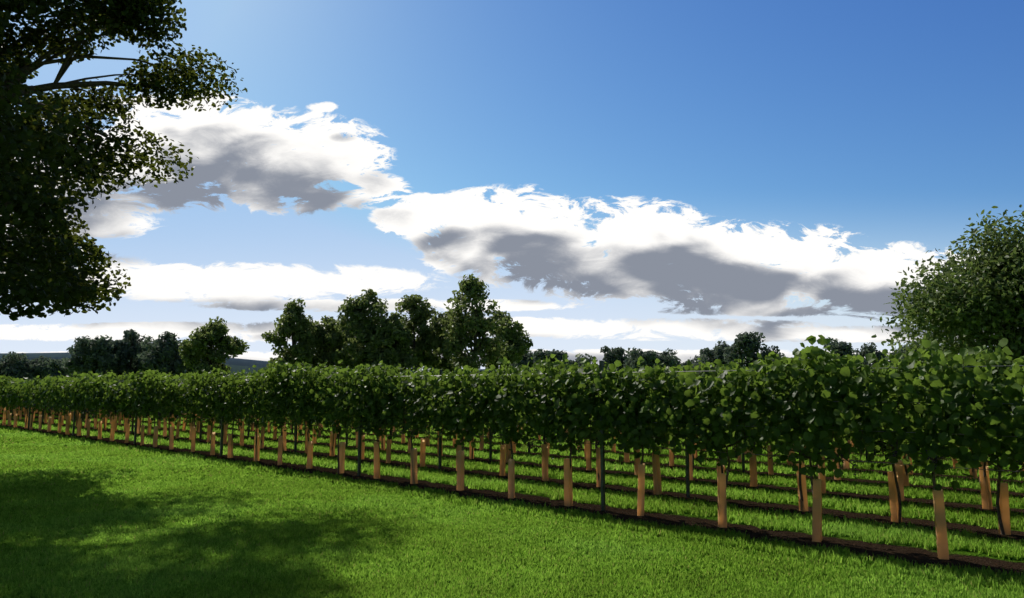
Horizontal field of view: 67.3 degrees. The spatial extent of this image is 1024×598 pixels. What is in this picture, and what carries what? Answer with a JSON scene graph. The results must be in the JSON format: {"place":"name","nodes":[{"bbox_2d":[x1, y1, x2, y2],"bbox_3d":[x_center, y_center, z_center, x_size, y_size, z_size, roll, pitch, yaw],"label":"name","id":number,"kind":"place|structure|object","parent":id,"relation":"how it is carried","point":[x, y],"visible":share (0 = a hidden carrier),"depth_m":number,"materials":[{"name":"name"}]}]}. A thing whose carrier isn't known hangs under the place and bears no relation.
{"place":"outdoors","nodes":[
{"label":"outdoors","id":0,"kind":"place"},
{"bbox_2d":[0,352,1023,597],"bbox_3d":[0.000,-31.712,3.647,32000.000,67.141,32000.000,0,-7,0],"label":"ground","id":1,"kind":"structure","parent":0,"point":[922,556],"depth_m":11.73,"materials":[{"name":"green plant"}]},
{"bbox_2d":[0,351,36,379],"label":"tree","id":2,"kind":"object","parent":1,"relation":"on","point":[15,365],"visible":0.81,"depth_m":162.77,"materials":[{"name":"green plant"}]},
{"bbox_2d":[26,355,66,379],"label":"tree","id":3,"kind":"object","parent":1,"relation":"on","point":[42,366],"visible":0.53,"depth_m":166.45,"materials":[{"name":"green plant"}]},
{"bbox_2d":[56,357,81,377],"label":"tree","id":4,"kind":"object","parent":1,"relation":"on","point":[70,373],"visible":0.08,"depth_m":171.19,"materials":[{"name":"green plant"}]},
{"bbox_2d":[61,335,126,377],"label":"tree","id":5,"kind":"object","parent":1,"relation":"on","point":[89,352],"visible":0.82,"depth_m":129.00,"materials":[{"name":"green plant"}]},
{"bbox_2d":[0,0,247,320],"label":"tree","id":6,"kind":"object","parent":1,"relation":"on","point":[42,258],"visible":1,"depth_m":17.81,"materials":[{"name":"green plant"}]},
{"bbox_2d":[107,329,154,376],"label":"tree","id":7,"kind":"object","parent":1,"relation":"on","point":[127,349],"visible":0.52,"depth_m":134.23,"materials":[{"name":"green plant"}]},
{"bbox_2d":[129,348,177,369],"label":"tree","id":8,"kind":"object","parent":1,"relation":"on","point":[141,355],"visible":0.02,"depth_m":145.59,"materials":[{"name":"green plant"}]},
{"bbox_2d":[137,331,191,375],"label":"tree","id":9,"kind":"object","parent":1,"relation":"on","point":[159,355],"visible":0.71,"depth_m":127.53,"materials":[{"name":"green plant"}]},
{"bbox_2d":[178,316,249,374],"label":"tree","id":10,"kind":"object","parent":1,"relation":"on","point":[209,344],"visible":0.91,"depth_m":110.58,"materials":[{"name":"green plant"}]},
{"bbox_2d":[261,298,323,368],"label":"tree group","id":11,"kind":"object","parent":1,"relation":"on","point":[302,335],"visible":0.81,"depth_m":98.89,"materials":[{"name":"green plant"}]},
{"bbox_2d":[301,315,345,368],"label":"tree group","id":12,"kind":"object","parent":1,"relation":"on","point":[332,337],"visible":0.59,"depth_m":103.36,"materials":[{"name":"green plant"}]},
{"bbox_2d":[315,319,364,368],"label":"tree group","id":13,"kind":"object","parent":1,"relation":"on","point":[349,363],"visible":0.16,"depth_m":107.91,"materials":[{"name":"green plant"}]},
{"bbox_2d":[331,288,401,368],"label":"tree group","id":14,"kind":"object","parent":1,"relation":"on","point":[363,314],"visible":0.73,"depth_m":98.75,"materials":[{"name":"green plant"}]},
{"bbox_2d":[365,312,417,373],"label":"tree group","id":15,"kind":"object","parent":1,"relation":"on","point":[393,340],"visible":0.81,"depth_m":95.19,"materials":[{"name":"green plant"}]},
{"bbox_2d":[395,294,446,370],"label":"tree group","id":16,"kind":"object","parent":1,"relation":"on","point":[424,341],"visible":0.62,"depth_m":101.99,"materials":[{"name":"green plant"}]},
{"bbox_2d":[428,309,467,372],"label":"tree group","id":17,"kind":"object","parent":1,"relation":"on","point":[444,360],"visible":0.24,"depth_m":108.93,"materials":[{"name":"green plant"}]},
{"bbox_2d":[439,273,514,371],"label":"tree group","id":18,"kind":"object","parent":1,"relation":"on","point":[465,329],"visible":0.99,"depth_m":99.25,"materials":[{"name":"green plant"}]},
{"bbox_2d":[484,310,532,370],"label":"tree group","id":19,"kind":"object","parent":1,"relation":"on","point":[517,337],"visible":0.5,"depth_m":105.80,"materials":[{"name":"green plant"}]},
{"bbox_2d":[0,417,1023,597],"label":"grass tufts","id":20,"kind":"object","parent":1,"relation":"on","point":[533,525],"visible":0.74,"depth_m":8.72,"materials":[{"name":"green plant"}]},
{"bbox_2d":[0,335,1023,490],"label":"vine foliage","id":21,"kind":"object","parent":1,"relation":"on","point":[717,397],"visible":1,"depth_m":10.01,"materials":[{"name":"green plant"}]},
{"bbox_2d":[0,403,1023,559],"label":"vine guards","id":22,"kind":"object","parent":1,"relation":"on","point":[819,486],"visible":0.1,"depth_m":13.70,"materials":[{"name":"plastic"}]},
{"bbox_2d":[0,356,1023,534],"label":"vine trunks","id":23,"kind":"object","parent":1,"relation":"on","point":[898,490],"visible":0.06,"depth_m":10.59,"materials":[{"name":"brown wood"}]},
{"bbox_2d":[11,360,1023,510],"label":"trellis posts","id":24,"kind":"object","parent":1,"relation":"on","point":[602,449],"visible":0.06,"depth_m":14.49,"materials":[{"name":"wood"}]},
{"bbox_2d":[504,350,534,367],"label":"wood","id":25,"kind":"object","parent":1,"relation":"on","point":[526,359],"visible":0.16,"depth_m":187.26,"materials":[{"name":"green plant"}]},
{"bbox_2d":[529,349,571,370],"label":"tree","id":26,"kind":"object","parent":1,"relation":"on","point":[539,354],"visible":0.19,"depth_m":168.43,"materials":[{"name":"green plant"}]},
{"bbox_2d":[568,353,597,367],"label":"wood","id":27,"kind":"object","parent":1,"relation":"on","point":[578,359],"visible":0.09,"depth_m":188.92,"materials":[{"name":"green plant"}]},
{"bbox_2d":[597,346,629,370],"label":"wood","id":28,"kind":"object","parent":1,"relation":"on","point":[613,355],"visible":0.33,"depth_m":188.64,"materials":[{"name":"green plant"}]},
{"bbox_2d":[623,346,677,370],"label":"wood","id":29,"kind":"object","parent":1,"relation":"on","point":[649,357],"visible":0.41,"depth_m":158.05,"materials":[{"name":"green plant"}]},
{"bbox_2d":[656,348,680,370],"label":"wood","id":30,"kind":"object","parent":1,"relation":"on","point":[665,353],"visible":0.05,"depth_m":198.72,"materials":[{"name":"green plant"}]},
{"bbox_2d":[675,355,698,370],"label":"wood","id":31,"kind":"object","parent":1,"relation":"on","point":[693,362],"visible":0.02,"depth_m":193.66,"materials":[{"name":"green plant"}]},
{"bbox_2d":[698,340,728,370],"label":"tree","id":32,"kind":"object","parent":1,"relation":"on","point":[707,354],"visible":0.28,"depth_m":168.94,"materials":[{"name":"green plant"}]},
{"bbox_2d":[722,331,779,368],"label":"tree","id":33,"kind":"object","parent":1,"relation":"on","point":[746,342],"visible":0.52,"depth_m":161.39,"materials":[{"name":"green plant"}]},
{"bbox_2d":[808,337,866,364],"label":"tree","id":34,"kind":"object","parent":1,"relation":"on","point":[843,348],"visible":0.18,"depth_m":161.75,"materials":[{"name":"green plant"}]},
{"bbox_2d":[852,342,891,366],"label":"tree","id":35,"kind":"object","parent":1,"relation":"on","point":[869,349],"visible":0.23,"depth_m":189.03,"materials":[{"name":"green plant"}]},
{"bbox_2d":[870,204,1023,362],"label":"tree","id":36,"kind":"object","parent":1,"relation":"on","point":[985,289],"visible":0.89,"depth_m":54.39,"materials":[{"name":"green plant"}]},
{"bbox_2d":[0,0,1023,369],"label":"sky","id":37,"kind":"structure","parent":0,"point":[686,177],"materials":[{"name":"blue"}]},
{"bbox_2d":[6,403,1021,474],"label":"grape bunches","id":38,"kind":"object","parent":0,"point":[730,445],"visible":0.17,"depth_m":11.30,"materials":[{"name":"purple food"}]},
{"bbox_2d":[897,342,949,365],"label":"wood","id":39,"kind":"object","parent":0,"point":[902,350],"depth_m":157.41,"materials":[{"name":"green plant"}]}
]}

